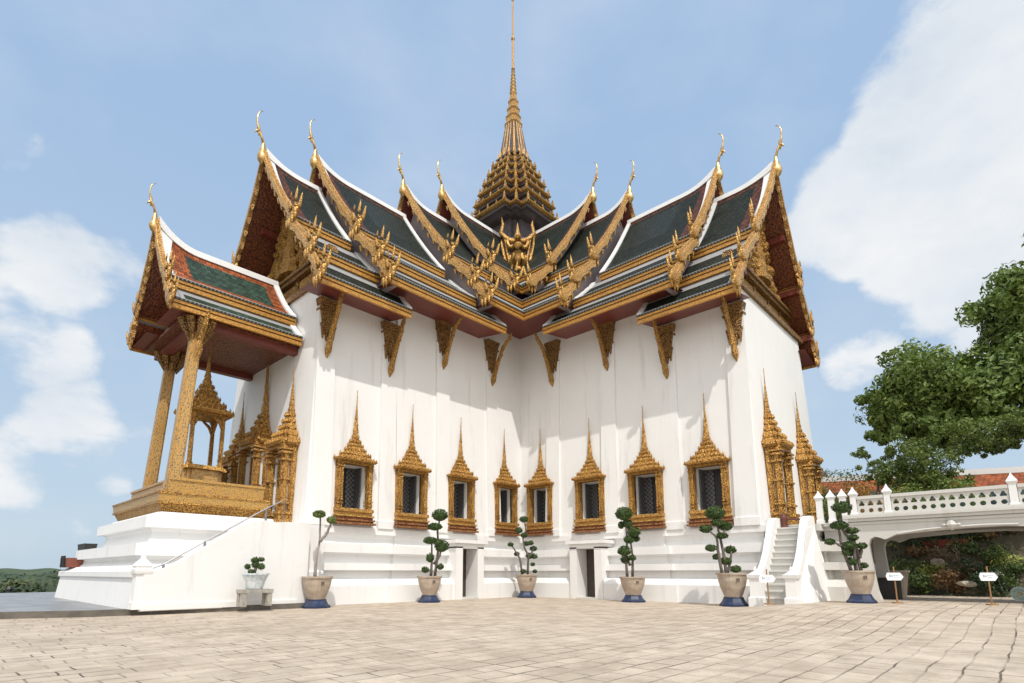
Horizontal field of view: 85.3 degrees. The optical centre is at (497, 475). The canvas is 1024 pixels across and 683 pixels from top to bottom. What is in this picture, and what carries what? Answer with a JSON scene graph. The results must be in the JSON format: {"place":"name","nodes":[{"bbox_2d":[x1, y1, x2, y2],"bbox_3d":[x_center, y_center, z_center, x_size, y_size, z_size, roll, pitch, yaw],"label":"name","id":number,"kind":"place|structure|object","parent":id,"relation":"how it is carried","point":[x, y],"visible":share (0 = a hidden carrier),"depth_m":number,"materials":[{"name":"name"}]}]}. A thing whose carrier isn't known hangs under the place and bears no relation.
{"place":"outdoors","nodes":[
{"label":"outdoors","id":0,"kind":"place"},
{"bbox_2d":[0,568,60,575],"bbox_3d":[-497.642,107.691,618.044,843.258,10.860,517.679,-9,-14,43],"label":"hill","id":1,"kind":"structure","parent":0,"point":[30,572],"depth_m":610.49,"materials":[{"name":"green plant"}]},
{"bbox_2d":[0,592,121,611],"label":"terrace","id":2,"kind":"structure","parent":0,"point":[32,601],"depth_m":16.75,"materials":[{"name":"grey stone"}]},
{"bbox_2d":[128,500,324,611],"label":"porch staircase","id":3,"kind":"structure","parent":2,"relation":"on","point":[207,576],"depth_m":15.71,"materials":[{"name":"white paint"}]},
{"bbox_2d":[0,595,1023,682],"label":"courtyard","id":4,"kind":"structure","parent":0,"point":[937,639],"depth_m":8.35,"materials":[{"name":"beige stone"}]},
{"bbox_2d":[0,603,303,618],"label":"kerb","id":5,"kind":"structure","parent":4,"relation":"on","point":[61,614],"depth_m":13.87,"materials":[{"name":"stone"}]},
{"bbox_2d":[236,589,273,606],"bbox_3d":[-6.799,3.409,15.535,0.396,0.459,0.882,-9,-14,43],"label":"stone bench","id":6,"kind":"object","parent":4,"relation":"on","point":[241,600],"visible":1,"depth_m":15.36,"materials":[{"name":"beige stone"}]},
{"bbox_2d":[241,556,269,588],"bbox_3d":[-6.813,2.731,15.639,0.681,0.910,0.681,-9,-14,43],"label":"potted bonsai","id":7,"kind":"object","parent":6,"relation":"on","point":[253,579],"visible":1,"depth_m":15.47,"materials":[{"name":"white ceramic"}]},
{"bbox_2d":[301,510,336,608],"bbox_3d":[-5.567,2.571,17.287,1.000,3.013,0.949,-9,-14,43],"label":"potted topiary","id":8,"kind":"object","parent":4,"relation":"on","point":[316,588],"visible":1,"depth_m":16.89,"materials":[{"name":"ceramic"}]},
{"bbox_2d":[417,509,449,602],"bbox_3d":[-2.399,2.920,20.495,1.145,3.429,0.917,-3,-10,19],"label":"potted topiary","id":9,"kind":"object","parent":4,"relation":"on","point":[429,586],"visible":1,"depth_m":20.37,"materials":[{"name":"ceramic"}]},
{"bbox_2d":[54,0,828,608],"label":"temple hall","id":10,"kind":"structure","parent":4,"relation":"on","point":[498,362],"depth_m":22.70,"materials":[{"name":"white paint"}]},
{"bbox_2d":[60,556,83,567],"bbox_3d":[-16.032,3.233,20.864,1.500,0.420,0.570,-9,-14,43],"label":"planter box","id":11,"kind":"object","parent":10,"relation":"on","point":[65,562],"visible":0.93,"depth_m":20.43,"materials":[{"name":"red ceramic"}]},
{"bbox_2d":[78,543,97,549],"bbox_3d":[-15.253,2.667,20.647,1.200,0.240,0.400,-9,-14,43],"label":"dark planter","id":12,"kind":"object","parent":10,"relation":"on","point":[84,546],"visible":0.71,"depth_m":20.28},
{"bbox_2d":[173,347,234,481],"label":"throne pavilion","id":13,"kind":"structure","parent":10,"relation":"in","point":[208,407],"depth_m":20.37,"materials":[{"name":"gold"}]},
{"bbox_2d":[217,392,244,483],"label":"door","id":14,"kind":"structure","parent":10,"relation":"in","point":[229,463],"depth_m":23.37,"materials":[{"name":"gold"}]},
{"bbox_2d":[236,363,272,499],"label":"door","id":15,"kind":"structure","parent":10,"relation":"in","point":[252,468],"depth_m":21.91,"materials":[{"name":"gold"}]},
{"bbox_2d":[264,365,300,521],"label":"door","id":16,"kind":"structure","parent":10,"relation":"in","point":[281,454],"depth_m":20.03,"materials":[{"name":"gold"}]},
{"bbox_2d":[332,390,377,525],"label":"window","id":17,"kind":"structure","parent":10,"relation":"in","point":[346,508],"depth_m":20.63,"materials":[{"name":"gold metal"}]},
{"bbox_2d":[393,414,431,529],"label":"window","id":18,"kind":"structure","parent":10,"relation":"in","point":[405,514],"depth_m":22.36,"materials":[{"name":"gold metal"}]},
{"bbox_2d":[446,430,478,532],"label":"window","id":19,"kind":"structure","parent":10,"relation":"in","point":[460,472],"depth_m":24.27,"materials":[{"name":"gold metal"}]},
{"bbox_2d":[445,539,487,599],"bbox_3d":[-1.606,3.969,23.446,1.480,2.420,1.850,-9,-14,43],"label":"doorway","id":20,"kind":"structure","parent":10,"relation":"in","point":[466,557],"depth_m":23.30,"materials":[{"name":"white paint"}]},
{"bbox_2d":[493,429,520,535],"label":"window","id":21,"kind":"structure","parent":10,"relation":"in","point":[505,481],"depth_m":26.24,"materials":[{"name":"gold metal"}]},
{"bbox_2d":[524,440,553,535],"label":"window","id":22,"kind":"structure","parent":10,"relation":"in","point":[540,480],"depth_m":26.30,"materials":[{"name":"gold metal"}]},
{"bbox_2d":[571,418,605,532],"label":"window","id":23,"kind":"structure","parent":10,"relation":"in","point":[594,521],"depth_m":24.42,"materials":[{"name":"gold metal"}]},
{"bbox_2d":[565,539,615,599],"bbox_3d":[4.075,3.982,23.519,1.880,2.420,1.480,-9,-14,43],"label":"doorway","id":24,"kind":"structure","parent":10,"relation":"in","point":[589,559],"depth_m":23.38,"materials":[{"name":"white paint"}]},
{"bbox_2d":[624,407,666,528],"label":"window","id":25,"kind":"structure","parent":10,"relation":"in","point":[651,493],"depth_m":22.61,"materials":[{"name":"gold metal"}]},
{"bbox_2d":[683,393,733,526],"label":"window","id":26,"kind":"structure","parent":10,"relation":"in","point":[714,484],"depth_m":20.99,"materials":[{"name":"gold metal"}]},
{"bbox_2d":[761,368,799,524],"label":"door","id":27,"kind":"structure","parent":10,"relation":"in","point":[777,449],"depth_m":20.23,"materials":[{"name":"gold"}]},
{"bbox_2d":[795,392,828,522],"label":"door","id":28,"kind":"structure","parent":10,"relation":"in","point":[807,460],"depth_m":22.97,"materials":[{"name":"gold"}]},
{"bbox_2d":[508,516,537,597],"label":"potted topiary","id":29,"kind":"object","parent":4,"relation":"on","point":[526,582],"visible":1,"depth_m":24.21,"materials":[{"name":"ceramic"}]},
{"bbox_2d":[615,507,645,602],"bbox_3d":[4.960,2.908,20.755,1.003,3.543,1.040,-9,-14,43],"label":"potted topiary","id":30,"kind":"object","parent":4,"relation":"on","point":[632,586],"visible":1,"depth_m":20.59,"materials":[{"name":"ceramic"}]},
{"bbox_2d":[698,506,748,606],"bbox_3d":[7.416,2.597,18.233,1.338,3.287,1.098,-9,-14,43],"label":"potted topiary","id":31,"kind":"object","parent":4,"relation":"on","point":[732,586],"visible":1,"depth_m":18.05,"materials":[{"name":"ceramic"}]},
{"bbox_2d":[759,569,774,604],"bbox_3d":[8.061,3.331,16.648,0.503,1.035,0.148,0,-10,0],"label":"arrow sign","id":32,"kind":"object","parent":4,"relation":"on","point":[766,578],"visible":1,"depth_m":16.65,"materials":[{"name":"white wood"}]},
{"bbox_2d":[746,516,830,606],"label":"courtyard staircase","id":33,"kind":"structure","parent":4,"relation":"on","point":[792,563],"depth_m":17.65,"materials":[{"name":"paint"}]},
{"bbox_2d":[780,513,803,526],"bbox_3d":[10.183,1.539,19.185,0.830,0.500,0.240,-9,-14,43],"label":"stair barrier","id":34,"kind":"object","parent":33,"relation":"on","point":[784,518],"visible":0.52,"depth_m":19.29,"materials":[{"name":"red paint"}]},
{"bbox_2d":[805,494,862,522],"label":"shrub","id":35,"kind":"object","parent":4,"relation":"on","point":[825,506],"visible":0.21,"depth_m":22.63,"materials":[{"name":"green plant"}]},
{"bbox_2d":[821,468,869,519],"bbox_3d":[14.883,2.346,24.247,2.601,5.856,2.317,-9,-14,43],"label":"shrub","id":36,"kind":"object","parent":4,"relation":"on","point":[846,477],"visible":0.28,"depth_m":24.45,"materials":[{"name":"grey plant"}]},
{"bbox_2d":[824,500,877,603],"bbox_3d":[10.340,2.215,16.306,1.227,2.976,0.849,2,-10,-11],"label":"potted topiary","id":37,"kind":"object","parent":4,"relation":"on","point":[860,582],"visible":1,"depth_m":16.20,"materials":[{"name":"ceramic"}]},
{"bbox_2d":[826,480,906,515],"bbox_3d":[14.509,2.516,21.572,2.996,4.599,2.047,-9,-14,43],"label":"shrub","id":38,"kind":"object","parent":4,"relation":"on","point":[856,489],"visible":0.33,"depth_m":21.61,"materials":[{"name":"green plant"}]},
{"bbox_2d":[877,578,902,598],"bbox_3d":[13.159,3.889,18.691,0.600,0.900,0.600,-9,-14,43],"label":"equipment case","id":39,"kind":"object","parent":4,"relation":"on","point":[886,588],"visible":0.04,"depth_m":18.48,"materials":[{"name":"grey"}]},
{"bbox_2d":[886,567,903,603],"bbox_3d":[11.366,3.134,15.927,0.503,1.035,0.148,0,-10,0],"label":"arrow sign","id":40,"kind":"object","parent":4,"relation":"on","point":[894,576],"visible":1,"depth_m":15.93,"materials":[{"name":"white wood"}]},
{"bbox_2d":[890,570,909,596],"bbox_3d":[14.365,3.970,20.174,1.040,1.050,1.040,-9,-14,43],"label":"pot","id":41,"kind":"object","parent":4,"relation":"on","point":[904,582],"visible":0.32,"depth_m":19.79,"materials":[{"name":"concrete"}]},
{"bbox_2d":[788,472,1023,600],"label":"elevated walkway","id":42,"kind":"structure","parent":4,"relation":"on","point":[878,531],"depth_m":17.49,"materials":[{"name":"paint"}]},
{"bbox_2d":[821,466,1023,520],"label":"gallery","id":43,"kind":"object","parent":4,"relation":"on","point":[990,476],"visible":0.12,"depth_m":26.81,"materials":[{"name":"paint"}]},
{"bbox_2d":[849,407,1023,511],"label":"feathery tree","id":44,"kind":"object","parent":4,"relation":"on","point":[1001,438],"visible":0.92,"depth_m":20.70,"materials":[{"name":"green plant"}]},
{"bbox_2d":[890,476,993,510],"bbox_3d":[15.564,2.349,20.187,4.026,4.465,1.869,-9,-14,43],"label":"shrub","id":45,"kind":"object","parent":4,"relation":"on","point":[963,484],"visible":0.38,"depth_m":20.02,"materials":[{"name":"green plant"}]},
{"bbox_2d":[885,531,1023,596],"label":"garden bank","id":46,"kind":"structure","parent":4,"relation":"on","point":[1016,541],"depth_m":22.51,"materials":[{"name":"green plant"}]},
{"bbox_2d":[889,556,918,571],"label":"garden shrub","id":47,"kind":"object","parent":46,"relation":"on","point":[892,563],"visible":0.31,"depth_m":23.34,"materials":[{"name":"green plant"}]},
{"bbox_2d":[892,565,934,594],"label":"garden shrub","id":48,"kind":"object","parent":46,"relation":"on","point":[921,583],"visible":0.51,"depth_m":21.52,"materials":[{"name":"green plant"}]},
{"bbox_2d":[904,544,936,557],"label":"garden shrub","id":49,"kind":"object","parent":46,"relation":"on","point":[916,552],"visible":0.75,"depth_m":23.80,"materials":[{"name":"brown plant"}]},
{"bbox_2d":[908,568,939,593],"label":"garden shrub","id":50,"kind":"object","parent":46,"relation":"on","point":[922,590],"visible":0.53,"depth_m":21.76,"materials":[{"name":"green plant"}]},
{"bbox_2d":[910,561,946,578],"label":"garden shrub","id":51,"kind":"object","parent":46,"relation":"on","point":[923,570],"visible":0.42,"depth_m":22.55,"materials":[{"name":"green plant"}]},
{"bbox_2d":[906,534,954,549],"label":"garden shrub","id":52,"kind":"object","parent":46,"relation":"on","point":[924,540],"visible":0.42,"depth_m":24.13,"materials":[{"name":"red plant"}]},
{"bbox_2d":[853,330,1023,544],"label":"broadleaf tree","id":53,"kind":"object","parent":46,"relation":"on","point":[923,394],"visible":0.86,"depth_m":21.90,"materials":[{"name":"green plant"}]},
{"bbox_2d":[924,533,965,539],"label":"garden shrub","id":54,"kind":"object","parent":46,"relation":"on","point":[950,535],"visible":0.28,"depth_m":24.18,"materials":[{"name":"green plant"}]},
{"bbox_2d":[924,543,966,566],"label":"garden shrub","id":55,"kind":"object","parent":46,"relation":"on","point":[942,551],"visible":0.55,"depth_m":22.85,"materials":[{"name":"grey plant"}]},
{"bbox_2d":[920,539,970,548],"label":"shrub","id":56,"kind":"object","parent":46,"relation":"on","point":[939,542],"visible":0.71,"depth_m":23.82,"materials":[{"name":"plant"}]},
{"bbox_2d":[926,567,968,595],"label":"garden shrub","id":57,"kind":"object","parent":46,"relation":"on","point":[948,578],"visible":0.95,"depth_m":21.08,"materials":[{"name":"brown plant"}]},
{"bbox_2d":[930,563,978,588],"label":"garden shrub","id":58,"kind":"object","parent":46,"relation":"on","point":[960,574],"visible":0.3,"depth_m":21.54,"materials":[{"name":"plant"}]},
{"bbox_2d":[887,531,1023,596],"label":"undergrowth","id":59,"kind":"object","parent":46,"relation":"on","point":[919,544],"visible":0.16,"depth_m":22.56,"materials":[{"name":"green plant"}]},
{"bbox_2d":[930,559,945,567],"bbox_3d":[17.934,3.582,22.667,0.484,0.391,0.396,-9,-14,43],"label":"boulder","id":60,"kind":"object","parent":59,"relation":"on","point":[938,561],"visible":0.82,"depth_m":22.55,"materials":[{"name":"grey stone"}]},
{"bbox_2d":[944,536,981,557],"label":"garden shrub","id":61,"kind":"object","parent":46,"relation":"on","point":[969,547],"visible":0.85,"depth_m":22.87,"materials":[{"name":"green plant"}]},
{"bbox_2d":[961,532,994,540],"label":"garden shrub","id":62,"kind":"object","parent":46,"relation":"on","point":[976,537],"visible":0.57,"depth_m":23.17,"materials":[{"name":"green plant"}]},
{"bbox_2d":[953,556,1007,582],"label":"garden shrub","id":63,"kind":"object","parent":46,"relation":"on","point":[978,566],"visible":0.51,"depth_m":21.38,"materials":[{"name":"plant"}]},
{"bbox_2d":[965,565,1010,596],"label":"garden shrub","id":64,"kind":"object","parent":46,"relation":"on","point":[995,588],"visible":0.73,"depth_m":20.07,"materials":[{"name":"green plant"}]},
{"bbox_2d":[953,234,1023,358],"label":"broadleaf tree","id":65,"kind":"object","parent":46,"relation":"on","point":[1000,307],"visible":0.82,"depth_m":21.88,"materials":[{"name":"green plant"}]},
{"bbox_2d":[973,541,1010,565],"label":"garden shrub","id":66,"kind":"object","parent":46,"relation":"on","point":[992,552],"visible":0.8,"depth_m":21.88,"materials":[{"name":"green plant"}]},
{"bbox_2d":[973,531,1022,541],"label":"garden shrub","id":67,"kind":"object","parent":46,"relation":"on","point":[994,533],"visible":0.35,"depth_m":22.77,"materials":[{"name":"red plant"}]},
{"bbox_2d":[984,563,1019,591],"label":"garden shrub","id":68,"kind":"object","parent":46,"relation":"on","point":[1010,579],"visible":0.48,"depth_m":20.38,"materials":[{"name":"green plant"}]},
{"bbox_2d":[982,545,1023,575],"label":"garden shrub","id":69,"kind":"object","parent":46,"relation":"on","point":[1008,557],"visible":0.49,"depth_m":21.42,"materials":[{"name":"green plant"}]},
{"bbox_2d":[997,558,1023,577],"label":"garden shrub","id":70,"kind":"object","parent":46,"relation":"on","point":[1016,569],"visible":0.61,"depth_m":20.87,"materials":[{"name":"green plant"}]},
{"bbox_2d":[956,581,976,586],"bbox_3d":[17.361,4.019,20.613,0.601,0.233,0.374,-9,-14,43],"label":"boulder","id":71,"kind":"object","parent":4,"relation":"on","point":[967,583],"visible":0.99,"depth_m":20.48,"materials":[{"name":"beige stone"}]},
{"bbox_2d":[979,566,998,604],"bbox_3d":[13.294,2.983,15.062,0.503,1.035,0.148,0,-10,0],"label":"arrow sign","id":72,"kind":"object","parent":4,"relation":"on","point":[988,577],"visible":0.98,"depth_m":15.06,"materials":[{"name":"white wood"}]},
{"bbox_2d":[0,0,1023,569],"label":"sky","id":73,"kind":"structure","parent":0,"point":[901,122],"materials":[{"name":"blue"}]},
{"bbox_2d":[821,475,830,493],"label":"shrub","id":74,"kind":"object","parent":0,"point":[825,487],"visible":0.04,"depth_m":25.64,"materials":[{"name":"green plant"}]},
{"bbox_2d":[1010,586,1023,600],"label":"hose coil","id":75,"kind":"object","parent":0,"point":[1013,593],"visible":0.99,"depth_m":17.27,"materials":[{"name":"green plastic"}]},
{"bbox_3d":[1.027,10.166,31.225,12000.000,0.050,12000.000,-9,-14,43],"label":"land","id":76,"kind":"structure","parent":0,"visible":0},
{"bbox_2d":[5,586,13,592],"bbox_3d":[-26.095,6.907,29.568,0.444,2.000,0.444,-4,-11,21],"label":"bollard","id":77,"kind":"object","parent":76,"relation":"on","point":[9,589],"visible":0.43,"depth_m":29.61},
{"bbox_2d":[0,584,31,592],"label":"distant tree","id":78,"kind":"object","parent":76,"relation":"on","point":[16,589],"visible":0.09,"depth_m":45.00,"materials":[{"name":"green plant"}]},
{"bbox_2d":[0,577,42,590],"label":"distant tree","id":79,"kind":"object","parent":76,"relation":"on","point":[16,582],"visible":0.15,"depth_m":56.36,"materials":[{"name":"green plant"}]},
{"bbox_2d":[0,572,59,591],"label":"woods","id":80,"kind":"object","parent":76,"relation":"on","point":[46,579],"visible":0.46,"depth_m":68.49,"materials":[{"name":"green plant"}]},
{"bbox_2d":[19,584,48,592],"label":"distant tree","id":81,"kind":"object","parent":76,"relation":"on","point":[35,589],"visible":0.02,"depth_m":50.67,"materials":[{"name":"green plant"}]}
]}

